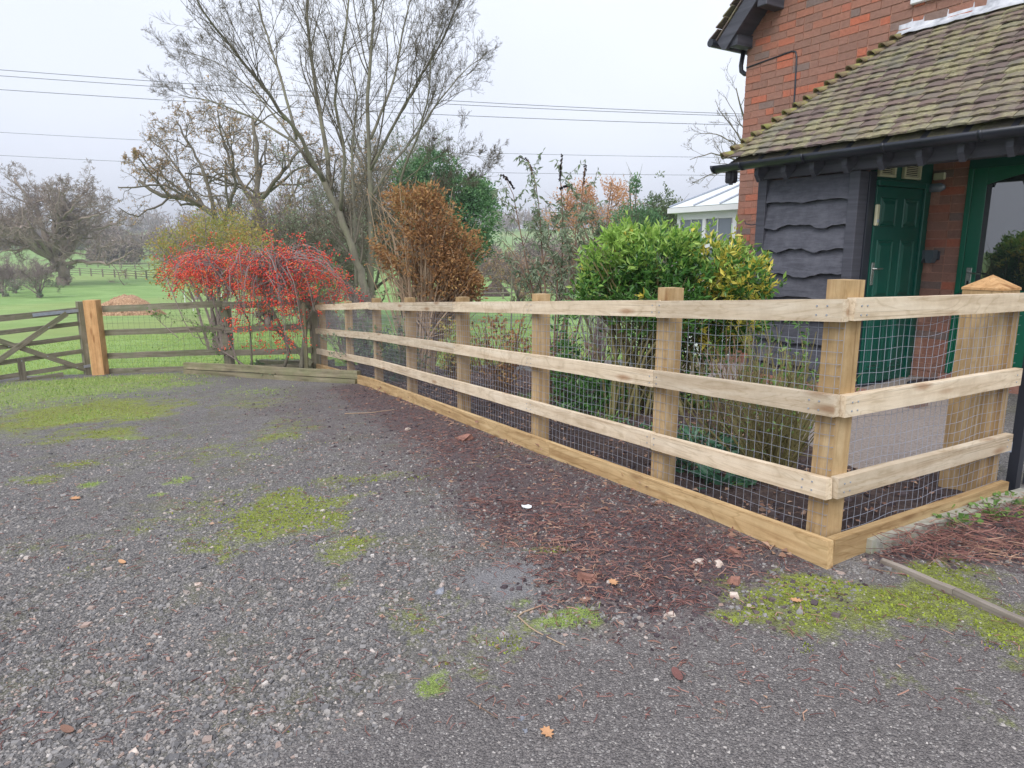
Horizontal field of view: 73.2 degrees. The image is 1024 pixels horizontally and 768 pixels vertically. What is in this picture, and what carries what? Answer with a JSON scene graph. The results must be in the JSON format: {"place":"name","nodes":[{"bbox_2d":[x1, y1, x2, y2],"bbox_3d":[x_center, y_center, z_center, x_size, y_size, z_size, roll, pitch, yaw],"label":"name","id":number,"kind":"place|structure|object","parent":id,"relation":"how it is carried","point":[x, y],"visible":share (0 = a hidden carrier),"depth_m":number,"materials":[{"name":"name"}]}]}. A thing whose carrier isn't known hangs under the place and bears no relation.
{"place":"outdoors","nodes":[
{"label":"outdoors","id":0,"kind":"place"},
{"bbox_2d":[0,89,727,124],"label":"power cable","id":1,"kind":"object","parent":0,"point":[375,111],"visible":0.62,"depth_m":52.04,"materials":[{"name":"grey plastic"}]},
{"bbox_2d":[0,224,732,375],"bbox_3d":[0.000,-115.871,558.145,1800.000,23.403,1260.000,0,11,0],"label":"ground","id":2,"kind":"structure","parent":0,"point":[85,285],"depth_m":42.11,"materials":[{"name":"green plant"}]},
{"bbox_2d":[0,258,27,296],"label":"thorn bush","id":3,"kind":"object","parent":2,"relation":"on","point":[8,277],"visible":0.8,"depth_m":65.25,"materials":[{"name":"grey plant"}]},
{"bbox_2d":[0,253,43,292],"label":"thorn bush","id":4,"kind":"object","parent":2,"relation":"on","point":[26,262],"visible":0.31,"depth_m":71.46,"materials":[{"name":"grey plant"}]},
{"bbox_2d":[3,259,67,297],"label":"thorn bush","id":5,"kind":"object","parent":2,"relation":"on","point":[39,275],"visible":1,"depth_m":63.11,"materials":[{"name":"grey plant"}]},
{"bbox_2d":[0,301,91,381],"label":"field gate","id":6,"kind":"structure","parent":2,"relation":"on","point":[22,373],"depth_m":11.74,"materials":[{"name":"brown wood"}]},
{"bbox_2d":[0,158,153,284],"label":"oak tree","id":7,"kind":"object","parent":2,"relation":"on","point":[68,226],"visible":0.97,"depth_m":84.15,"materials":[{"name":"plant"}]},
{"bbox_2d":[0,224,155,249],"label":"hedgerow","id":8,"kind":"object","parent":2,"relation":"on","point":[38,232],"visible":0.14,"depth_m":228.26,"materials":[{"name":"plant"}]},
{"bbox_2d":[83,300,108,374],"bbox_3d":[-7.285,-0.755,12.088,0.220,1.432,0.202,-1,11,-6],"label":"gate post","id":9,"kind":"object","parent":2,"relation":"on","point":[94,323],"visible":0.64,"depth_m":12.01,"materials":[{"name":"orange wood"}]},
{"bbox_2d":[76,260,170,268],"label":"paddock fence","id":10,"kind":"object","parent":2,"relation":"on","point":[134,264],"visible":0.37,"depth_m":133.96,"materials":[{"name":"brown wood"}]},
{"bbox_2d":[71,268,177,279],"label":"paddock fence","id":11,"kind":"object","parent":2,"relation":"on","point":[114,272],"visible":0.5,"depth_m":104.62,"materials":[{"name":"brown wood"}]},
{"bbox_2d":[101,294,166,315],"bbox_3d":[-20.956,-4.221,37.296,4.306,1.293,2.620,0,11,0],"label":"chip heap","id":12,"kind":"object","parent":2,"relation":"on","point":[123,299],"visible":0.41,"depth_m":36.71,"materials":[{"name":"beige wood"}]},
{"bbox_2d":[135,205,239,299],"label":"bare tree","id":13,"kind":"object","parent":2,"relation":"on","point":[196,297],"visible":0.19,"depth_m":57.95,"materials":[{"name":"plant"}]},
{"bbox_2d":[108,98,267,294],"bbox_3d":[-14.764,-8.575,32.395,8.697,9.145,5.634,2,11,11],"label":"oak tree","id":14,"kind":"object","parent":2,"relation":"on","point":[187,197],"visible":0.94,"depth_m":31.93,"materials":[{"name":"brown plant"}]},
{"bbox_2d":[140,201,278,348],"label":"tree","id":15,"kind":"object","parent":2,"relation":"on","point":[192,230],"visible":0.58,"depth_m":16.16,"materials":[{"name":"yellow plant"}]},
{"bbox_2d":[102,295,320,373],"bbox_3d":[-5.236,-0.783,12.060,3.904,1.535,0.205,1,11,5],"label":"field fence","id":16,"kind":"object","parent":2,"relation":"on","point":[312,325],"visible":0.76,"depth_m":11.98,"materials":[{"name":"brown wood"}]},
{"bbox_2d":[276,331,312,366],"bbox_3d":[-3.731,-0.637,11.821,0.800,0.628,0.030,6,12,27],"label":"leaning board","id":17,"kind":"object","parent":16,"relation":"attached to","point":[298,352],"visible":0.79,"depth_m":11.79,"materials":[{"name":"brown wood"}]},
{"bbox_2d":[81,219,401,263],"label":"hedgerow","id":18,"kind":"object","parent":2,"relation":"on","point":[119,250],"visible":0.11,"depth_m":154.31,"materials":[{"name":"plant"}]},
{"bbox_2d":[152,229,367,367],"bbox_3d":[-4.074,-1.295,11.167,3.781,2.375,2.228,0,11,0],"label":"berry tree","id":19,"kind":"object","parent":2,"relation":"on","point":[277,274],"visible":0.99,"depth_m":10.88,"materials":[{"name":"red plant"}]},
{"bbox_2d":[192,181,329,325],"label":"tree","id":20,"kind":"object","parent":2,"relation":"on","point":[260,218],"visible":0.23,"depth_m":25.01,"materials":[{"name":"grey plant"}]},
{"bbox_2d":[175,51,363,299],"bbox_3d":[-12.180,-10.675,35.040,8.959,13.027,5.998,0,11,0],"label":"oak tree","id":21,"kind":"object","parent":2,"relation":"on","point":[272,186],"visible":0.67,"depth_m":35.27,"materials":[{"name":"brown plant"}]},
{"bbox_2d":[256,359,334,366],"bbox_3d":[-3.888,-0.366,12.319,1.729,0.258,0.167,5,12,25],"label":"rotting log","id":22,"kind":"object","parent":2,"relation":"on","point":[270,361],"visible":0.34,"depth_m":12.39,"materials":[{"name":"brown wood"}]},
{"bbox_2d":[213,132,394,322],"bbox_3d":[-8.241,-5.891,27.341,6.868,7.864,6.399,-4,12,-21],"label":"tree","id":23,"kind":"object","parent":2,"relation":"on","point":[294,198],"visible":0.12,"depth_m":26.77,"materials":[{"name":"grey plant"}]},
{"bbox_2d":[301,303,308,367],"bbox_3d":[-3.349,-0.678,11.164,0.060,1.250,0.050,0,11,0],"label":"fence post","id":24,"kind":"object","parent":2,"relation":"on","point":[304,336],"visible":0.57,"depth_m":11.13,"materials":[{"name":"brown wood"}]},
{"bbox_2d":[287,245,350,341],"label":"sapling","id":25,"kind":"object","parent":2,"relation":"on","point":[325,290],"visible":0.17,"depth_m":14.64,"materials":[{"name":"brown plant"}]},
{"bbox_2d":[138,0,508,319],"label":"bare tree","id":26,"kind":"object","parent":2,"relation":"on","point":[344,230],"visible":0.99,"depth_m":14.34,"materials":[{"name":"grey plant"}]},
{"bbox_2d":[252,180,396,328],"bbox_3d":[-6.582,-4.249,23.569,4.906,5.670,4.090,8,14,35],"label":"tree","id":27,"kind":"object","parent":2,"relation":"on","point":[347,265],"visible":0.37,"depth_m":22.91,"materials":[{"name":"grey plant"}]},
{"bbox_2d":[247,100,431,322],"bbox_3d":[-6.848,-7.126,29.094,7.862,9.806,7.313,0,11,0],"label":"tree","id":28,"kind":"object","parent":2,"relation":"on","point":[380,190],"visible":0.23,"depth_m":28.60,"materials":[{"name":"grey plant"}]},
{"bbox_2d":[307,277,383,359],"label":"shrub","id":29,"kind":"object","parent":2,"relation":"on","point":[356,311],"visible":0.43,"depth_m":14.22,"materials":[{"name":"plant"}]},
{"bbox_2d":[315,141,408,316],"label":"tree","id":30,"kind":"object","parent":2,"relation":"on","point":[379,284],"visible":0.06,"depth_m":33.10,"materials":[{"name":"brown plant"}]},
{"bbox_2d":[0,198,732,233],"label":"distant wood","id":31,"kind":"object","parent":2,"relation":"on","point":[153,221],"visible":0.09,"depth_m":401.99,"materials":[{"name":"plant"}]},
{"bbox_2d":[322,108,465,317],"bbox_3d":[-5.845,-8.473,34.445,7.419,10.866,8.069,0,11,0],"label":"tree","id":32,"kind":"object","parent":2,"relation":"on","point":[404,155],"visible":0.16,"depth_m":33.39,"materials":[{"name":"brown plant"}]},
{"bbox_2d":[377,144,506,319],"bbox_3d":[-2.862,-6.106,28.568,6.022,7.337,3.808,6,13,30],"label":"evergreen tree","id":33,"kind":"object","parent":2,"relation":"on","point":[478,201],"visible":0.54,"depth_m":27.43,"materials":[{"name":"green plant"}]},
{"bbox_2d":[423,250,525,301],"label":"thicket tree","id":34,"kind":"object","parent":2,"relation":"on","point":[492,265],"visible":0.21,"depth_m":44.13,"materials":[{"name":"brown plant"}]},
{"bbox_2d":[481,281,509,296],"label":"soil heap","id":35,"kind":"object","parent":2,"relation":"on","point":[492,295],"visible":0.44,"depth_m":65.25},
{"bbox_2d":[487,214,524,330],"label":"sapling","id":36,"kind":"object","parent":2,"relation":"on","point":[511,269],"visible":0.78,"depth_m":23.73,"materials":[{"name":"green plant"}]},
{"bbox_2d":[478,244,566,300],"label":"thicket tree","id":37,"kind":"object","parent":2,"relation":"on","point":[519,295],"visible":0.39,"depth_m":46.85,"materials":[{"name":"brown plant"}]},
{"bbox_2d":[509,239,593,300],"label":"thicket tree","id":38,"kind":"object","parent":2,"relation":"on","point":[553,270],"visible":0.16,"depth_m":45.10,"materials":[{"name":"brown plant"}]},
{"bbox_2d":[400,229,730,273],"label":"hedgerow","id":39,"kind":"object","parent":2,"relation":"on","point":[532,251],"visible":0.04,"depth_m":116.06,"materials":[{"name":"plant"}]},
{"bbox_2d":[533,173,642,295],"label":"autumn tree","id":40,"kind":"object","parent":2,"relation":"on","point":[587,196],"visible":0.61,"depth_m":57.85,"materials":[{"name":"orange plant"}]},
{"bbox_2d":[609,167,669,316],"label":"holly tree","id":41,"kind":"object","parent":2,"relation":"on","point":[640,214],"visible":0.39,"depth_m":34.67,"materials":[{"name":"green plant"}]},
{"bbox_2d":[636,171,687,284],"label":"holly tree","id":42,"kind":"object","parent":2,"relation":"on","point":[663,208],"visible":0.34,"depth_m":36.61,"materials":[{"name":"green plant"}]},
{"bbox_2d":[314,279,1023,569],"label":"post and rail fence","id":43,"kind":"object","parent":2,"relation":"on","point":[835,403],"visible":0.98,"depth_m":3.46,"materials":[{"name":"brown wood"}]},
{"bbox_2d":[667,179,739,354],"bbox_3d":[5.311,-2.137,11.932,3.220,3.642,4.138,-7,13,-31],"label":"conservatory","id":44,"kind":"object","parent":2,"relation":"on","point":[704,208],"visible":0.15,"depth_m":12.06,"materials":[{"name":"white plastic"}]},
{"bbox_2d":[681,60,744,187],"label":"bare tree","id":45,"kind":"object","parent":2,"relation":"on","point":[723,137],"visible":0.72,"depth_m":16.01,"materials":[{"name":"brown plant"}]},
{"bbox_2d":[707,0,1023,377],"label":"brick house","id":46,"kind":"structure","parent":2,"relation":"on","point":[826,39],"depth_m":7.91,"materials":[{"name":"red brick"}]},
{"bbox_2d":[746,50,797,102],"bbox_3d":[3.217,-3.488,8.627,0.022,1.156,0.775,-7,13,-31],"label":"cable conduit","id":47,"kind":"object","parent":46,"relation":"attached to","point":[779,56],"visible":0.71,"depth_m":8.30,"materials":[{"name":"black plastic"}]},
{"bbox_2d":[710,0,1023,386],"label":"tiled lean to","id":48,"kind":"object","parent":46,"relation":"attached to","point":[947,89],"visible":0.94,"depth_m":6.62,"materials":[{"name":"ceramic"}]},
{"bbox_2d":[877,168,896,177],"bbox_3d":[3.608,-2.078,6.616,0.270,0.175,0.034,-7,13,-31],"label":"vent grille","id":49,"kind":"object","parent":48,"relation":"attached to","point":[890,173],"visible":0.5,"depth_m":6.63,"materials":[{"name":"beige plastic"}]},
{"bbox_2d":[857,179,929,386],"bbox_3d":[3.860,-0.976,6.962,0.875,2.060,0.077,-7,13,-31],"label":"panelled door","id":50,"kind":"structure","parent":48,"relation":"attached to","point":[896,247],"depth_m":6.94,"materials":[{"name":"green paint"}]},
{"bbox_2d":[857,186,922,383],"bbox_3d":[3.823,-0.983,6.969,0.800,1.930,0.024,-7,13,-31],"label":"door leaf","id":51,"kind":"structure","parent":50,"relation":"in","point":[896,233],"depth_m":6.91,"materials":[{"name":"green paint"}]},
{"bbox_2d":[901,166,922,179],"bbox_3d":[3.971,-2.121,6.835,0.300,0.175,0.034,-7,13,-31],"label":"vent grille","id":52,"kind":"object","parent":48,"relation":"attached to","point":[912,172],"visible":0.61,"depth_m":6.84,"materials":[{"name":"beige plastic"}]},
{"bbox_2d":[921,250,940,262],"bbox_3d":[4.313,-1.322,7.142,0.120,0.130,0.190,-7,13,-31],"label":"wall light","id":53,"kind":"object","parent":46,"relation":"attached to","point":[930,256],"visible":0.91,"depth_m":7.08,"materials":[{"name":"grey metal"}]},
{"bbox_2d":[929,172,945,192],"bbox_3d":[4.307,-2.044,6.986,0.123,0.193,0.190,-7,13,-31],"label":"bulkhead light","id":54,"kind":"object","parent":46,"relation":"attached to","point":[937,187],"visible":0.81,"depth_m":6.96,"materials":[{"name":"beige plastic"}]},
{"bbox_2d":[937,155,1023,393],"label":"glazed door","id":55,"kind":"structure","parent":46,"relation":"attached to","point":[992,238],"depth_m":6.63,"materials":[{"name":"green paint"}]},
{"bbox_2d":[938,275,1021,491],"bbox_3d":[2.526,0.071,3.726,0.198,1.309,0.219,-7,13,-31],"label":"gate post","id":56,"kind":"object","parent":2,"relation":"on","point":[992,284],"visible":0.67,"depth_m":3.65,"materials":[{"name":"brown wood"}]},
{"bbox_2d":[1,132,734,157],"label":"power cable","id":57,"kind":"object","parent":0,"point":[372,149],"visible":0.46,"depth_m":52.53,"materials":[{"name":"grey plastic"}]},
{"bbox_2d":[6,76,730,115],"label":"power cable","id":58,"kind":"object","parent":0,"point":[377,100],"visible":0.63,"depth_m":51.89,"materials":[{"name":"grey plastic"}]},
{"bbox_2d":[0,155,739,175],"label":"power cable","id":59,"kind":"object","parent":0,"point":[354,169],"visible":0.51,"depth_m":52.86,"materials":[{"name":"grey plastic"}]},
{"bbox_2d":[5,70,736,113],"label":"power cable","id":60,"kind":"object","parent":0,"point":[380,96],"visible":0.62,"depth_m":51.84,"materials":[{"name":"grey plastic"}]},
{"bbox_2d":[0,0,746,230],"label":"sky","id":61,"kind":"structure","parent":0,"point":[635,55],"materials":[{"name":"white"}]},
{"bbox_2d":[0,355,1023,767],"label":"driveway","id":62,"kind":"structure","parent":0,"point":[254,431],"depth_m":2.64,"materials":[{"name":"grey gravel"}]},
{"bbox_2d":[0,372,304,421],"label":"grass","id":63,"kind":"structure","parent":62,"relation":"on","point":[71,386],"depth_m":9.96,"materials":[{"name":"green plant"}]},
{"bbox_2d":[146,208,246,363],"bbox_3d":[-5.283,-1.584,11.574,1.704,2.710,1.128,0,11,0],"label":"bare shrub","id":64,"kind":"object","parent":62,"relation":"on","point":[196,323],"visible":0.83,"depth_m":11.58,"materials":[{"name":"brown plant"}]},
{"bbox_2d":[183,362,360,383],"bbox_3d":[-3.841,-0.166,10.645,3.921,0.412,0.117,6,13,30],"label":"timber edging","id":65,"kind":"object","parent":62,"relation":"on","point":[314,375],"visible":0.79,"depth_m":10.46,"materials":[{"name":"brown wood"}]},
{"bbox_2d":[81,476,599,691],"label":"grass tufts","id":66,"kind":"object","parent":62,"relation":"on","point":[563,622],"visible":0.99,"depth_m":2.60,"materials":[{"name":"green plant"}]},
{"bbox_2d":[332,366,503,382],"bbox_3d":[-1.640,-0.243,10.980,2.098,0.277,3.274,-6,13,-28],"label":"flower bed","id":67,"kind":"object","parent":62,"relation":"on","point":[440,370],"visible":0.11,"depth_m":10.35,"materials":[{"name":"soil"}]},
{"bbox_2d":[318,320,396,374],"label":"dark shrub","id":68,"kind":"object","parent":67,"relation":"on","point":[361,352],"visible":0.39,"depth_m":10.41,"materials":[{"name":"grey plant"}]},
{"bbox_2d":[370,342,402,377],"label":"dark shrub","id":69,"kind":"object","parent":67,"relation":"on","point":[389,373],"visible":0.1,"depth_m":9.84,"materials":[{"name":"green plant"}]},
{"bbox_2d":[364,161,491,373],"bbox_3d":[-1.167,-1.502,9.537,1.801,3.066,1.722,0,11,0],"label":"rusty shrub","id":70,"kind":"object","parent":67,"relation":"on","point":[446,267],"visible":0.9,"depth_m":9.30,"materials":[{"name":"brown plant"}]},
{"bbox_2d":[346,364,944,528],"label":"soil crumbs","id":71,"kind":"object","parent":67,"relation":"on","point":[772,512],"visible":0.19,"depth_m":4.83,"materials":[{"name":"brown soil"}]},
{"bbox_2d":[341,365,955,529],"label":"leaf litter","id":72,"kind":"object","parent":67,"relation":"on","point":[762,509],"visible":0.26,"depth_m":4.93,"materials":[{"name":"brown plant"}]},
{"bbox_2d":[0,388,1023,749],"bbox_3d":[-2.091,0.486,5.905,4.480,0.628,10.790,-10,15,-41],"label":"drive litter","id":73,"kind":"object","parent":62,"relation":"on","point":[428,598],"visible":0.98,"depth_m":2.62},
{"bbox_2d":[0,395,1023,731],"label":"moss","id":74,"kind":"object","parent":62,"relation":"on","point":[262,531],"visible":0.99,"depth_m":2.72,"materials":[{"name":"green plant"}]},
{"bbox_2d":[0,375,1023,718],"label":"leaf litter","id":75,"kind":"object","parent":62,"relation":"on","point":[550,523],"visible":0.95,"depth_m":3.42,"materials":[{"name":"brown plant"}]},
{"bbox_2d":[517,605,564,645],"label":"straw stem","id":76,"kind":"object","parent":62,"relation":"on","point":[532,628],"visible":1,"depth_m":2.57,"materials":[{"name":"beige plant"}]},
{"bbox_2d":[350,403,770,697],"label":"dead stems","id":77,"kind":"object","parent":62,"relation":"on","point":[598,549],"visible":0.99,"depth_m":3.19,"materials":[{"name":"brown plant"}]},
{"bbox_2d":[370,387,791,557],"bbox_3d":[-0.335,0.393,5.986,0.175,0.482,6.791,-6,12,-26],"label":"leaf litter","id":78,"kind":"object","parent":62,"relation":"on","point":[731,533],"visible":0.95,"depth_m":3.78,"materials":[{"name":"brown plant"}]},
{"bbox_2d":[577,571,596,583],"bbox_3d":[0.322,0.822,2.889,0.088,0.073,0.062,7,13,32],"label":"brick fragment","id":79,"kind":"object","parent":62,"relation":"on","point":[588,577],"visible":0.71,"depth_m":2.88,"materials":[{"name":"pink brick"}]},
{"bbox_2d":[391,370,855,529],"bbox_3d":[0.872,0.252,6.623,2.510,0.496,6.988,-6,12,-26],"label":"flower bed","id":80,"kind":"object","parent":62,"relation":"on","point":[737,491],"visible":0.2,"depth_m":4.90,"materials":[{"name":"soil"}]},
{"bbox_2d":[369,315,430,383],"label":"withered shrub","id":81,"kind":"object","parent":80,"relation":"on","point":[385,355],"visible":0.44,"depth_m":8.99,"materials":[{"name":"brown plant"}]},
{"bbox_2d":[417,317,487,389],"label":"withered shrub","id":82,"kind":"object","parent":80,"relation":"on","point":[450,363],"visible":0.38,"depth_m":8.05,"materials":[{"name":"brown plant"}]},
{"bbox_2d":[470,300,531,401],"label":"withered shrub","id":83,"kind":"object","parent":80,"relation":"on","point":[502,378],"visible":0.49,"depth_m":6.98,"materials":[{"name":"brown plant"}]},
{"bbox_2d":[491,147,618,358],"bbox_3d":[0.484,-1.577,8.683,1.514,2.605,1.175,9,14,40],"label":"buddleia","id":84,"kind":"object","parent":80,"relation":"on","point":[559,265],"visible":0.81,"depth_m":8.51,"materials":[{"name":"grey plant"}]},
{"bbox_2d":[524,327,612,401],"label":"withered shrub","id":85,"kind":"object","parent":80,"relation":"on","point":[574,375],"visible":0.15,"depth_m":6.95,"materials":[{"name":"brown plant"}]},
{"bbox_2d":[529,268,634,376],"bbox_3d":[1.090,-0.800,8.502,1.336,1.476,1.615,-6,12,-27],"label":"bare shrub","id":86,"kind":"object","parent":80,"relation":"on","point":[601,342],"visible":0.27,"depth_m":8.47,"materials":[{"name":"brown plant"}]},
{"bbox_2d":[549,210,817,419],"bbox_3d":[1.658,-0.555,6.182,2.770,1.942,1.547,0,11,0],"label":"evergreen shrub","id":87,"kind":"object","parent":80,"relation":"on","point":[727,276],"visible":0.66,"depth_m":5.78,"materials":[{"name":"green plant"}]},
{"bbox_2d":[650,423,749,474],"bbox_3d":[1.160,0.416,4.300,0.611,0.309,0.619,0,11,0],"label":"hellebore","id":88,"kind":"object","parent":80,"relation":"on","point":[729,439],"visible":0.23,"depth_m":4.30,"materials":[{"name":"green plant"}]},
{"bbox_2d":[690,462,756,488],"bbox_3d":[1.211,0.529,3.994,0.369,0.183,0.395,0,11,0],"label":"hellebore","id":89,"kind":"object","parent":80,"relation":"on","point":[728,478],"visible":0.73,"depth_m":3.89,"materials":[{"name":"green plant"}]},
{"bbox_2d":[638,344,816,454],"bbox_3d":[1.410,0.136,4.391,1.126,0.779,0.883,0,11,0],"label":"twiggy shrub","id":90,"kind":"object","parent":80,"relation":"on","point":[705,410],"visible":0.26,"depth_m":4.44,"materials":[{"name":"green plant"}]},
{"bbox_2d":[698,321,789,430],"bbox_3d":[1.773,-0.076,5.300,0.661,0.916,1.068,4,12,20],"label":"rose bush","id":91,"kind":"object","parent":80,"relation":"on","point":[727,350],"visible":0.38,"depth_m":5.29,"materials":[{"name":"green plant"}]},
{"bbox_2d":[679,329,861,485],"bbox_3d":[1.453,0.139,3.927,1.016,0.903,0.903,0,11,0],"label":"twiggy shrub","id":92,"kind":"object","parent":80,"relation":"on","point":[776,452],"visible":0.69,"depth_m":3.90,"materials":[{"name":"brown plant"}]},
{"bbox_2d":[735,320,819,453],"bbox_3d":[2.017,-0.104,4.807,0.724,1.087,1.023,7,13,32],"label":"rose bush","id":93,"kind":"object","parent":80,"relation":"on","point":[805,358],"visible":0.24,"depth_m":4.58,"materials":[{"name":"green plant"}]},
{"bbox_2d":[225,384,1023,650],"bbox_3d":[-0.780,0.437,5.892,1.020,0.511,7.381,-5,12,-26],"label":"soil litter","id":94,"kind":"object","parent":62,"relation":"on","point":[527,533],"visible":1,"depth_m":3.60,"materials":[{"name":"brown soil"}]},
{"bbox_2d":[265,560,1023,767],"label":"tarmac chippings","id":95,"kind":"object","parent":62,"relation":"on","point":[652,761],"visible":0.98,"depth_m":2.08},
{"bbox_2d":[866,493,1023,568],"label":"stem pile","id":96,"kind":"object","parent":62,"relation":"on","point":[918,544],"visible":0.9,"depth_m":3.06,"materials":[{"name":"brown plant"}]},
{"bbox_2d":[933,504,983,526],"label":"ivy sprig","id":97,"kind":"object","parent":96,"relation":"on","point":[966,516],"visible":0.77,"depth_m":3.27,"materials":[{"name":"green plant"}]},
{"bbox_2d":[968,496,1022,520],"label":"ivy sprig","id":98,"kind":"object","parent":96,"relation":"on","point":[995,502],"visible":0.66,"depth_m":3.41,"materials":[{"name":"green plant"}]},
{"bbox_2d":[992,491,1023,506],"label":"ivy sprig","id":99,"kind":"object","parent":96,"relation":"on","point":[1007,493],"visible":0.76,"depth_m":3.57,"materials":[{"name":"green plant"}]},
{"bbox_2d":[866,488,1023,554],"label":"concrete kerb","id":100,"kind":"structure","parent":62,"relation":"on","point":[874,542],"depth_m":3.24,"materials":[{"name":"grey concrete"}]},
{"bbox_2d":[880,558,1023,627],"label":"timber edging","id":101,"kind":"object","parent":62,"relation":"on","point":[972,599],"visible":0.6,"depth_m":2.64,"materials":[{"name":"grey wood"}]},
{"bbox_2d":[1006,357,1023,490],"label":"garden gate","id":102,"kind":"structure","parent":62,"relation":"on","point":[1015,467],"depth_m":3.84,"materials":[{"name":"black"}]},
{"bbox_2d":[682,362,998,469],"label":"patio","id":103,"kind":"structure","parent":0,"point":[886,429],"depth_m":5.23,"materials":[{"name":"grey concrete"}]},
{"bbox_2d":[742,372,927,408],"bbox_3d":[3.058,0.043,6.832,0.250,0.108,1.977,-7,13,-31],"label":"brick edging","id":104,"kind":"object","parent":103,"relation":"on","point":[911,407],"visible":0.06,"depth_m":6.55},
{"bbox_2d":[841,472,998,531],"bbox_3d":[2.109,0.570,3.819,2.232,0.062,0.664,-7,13,-31],"label":"flower bed","id":105,"kind":"object","parent":103,"relation":"on","point":[907,506],"visible":0.23,"depth_m":3.63,"materials":[{"name":"soil"}]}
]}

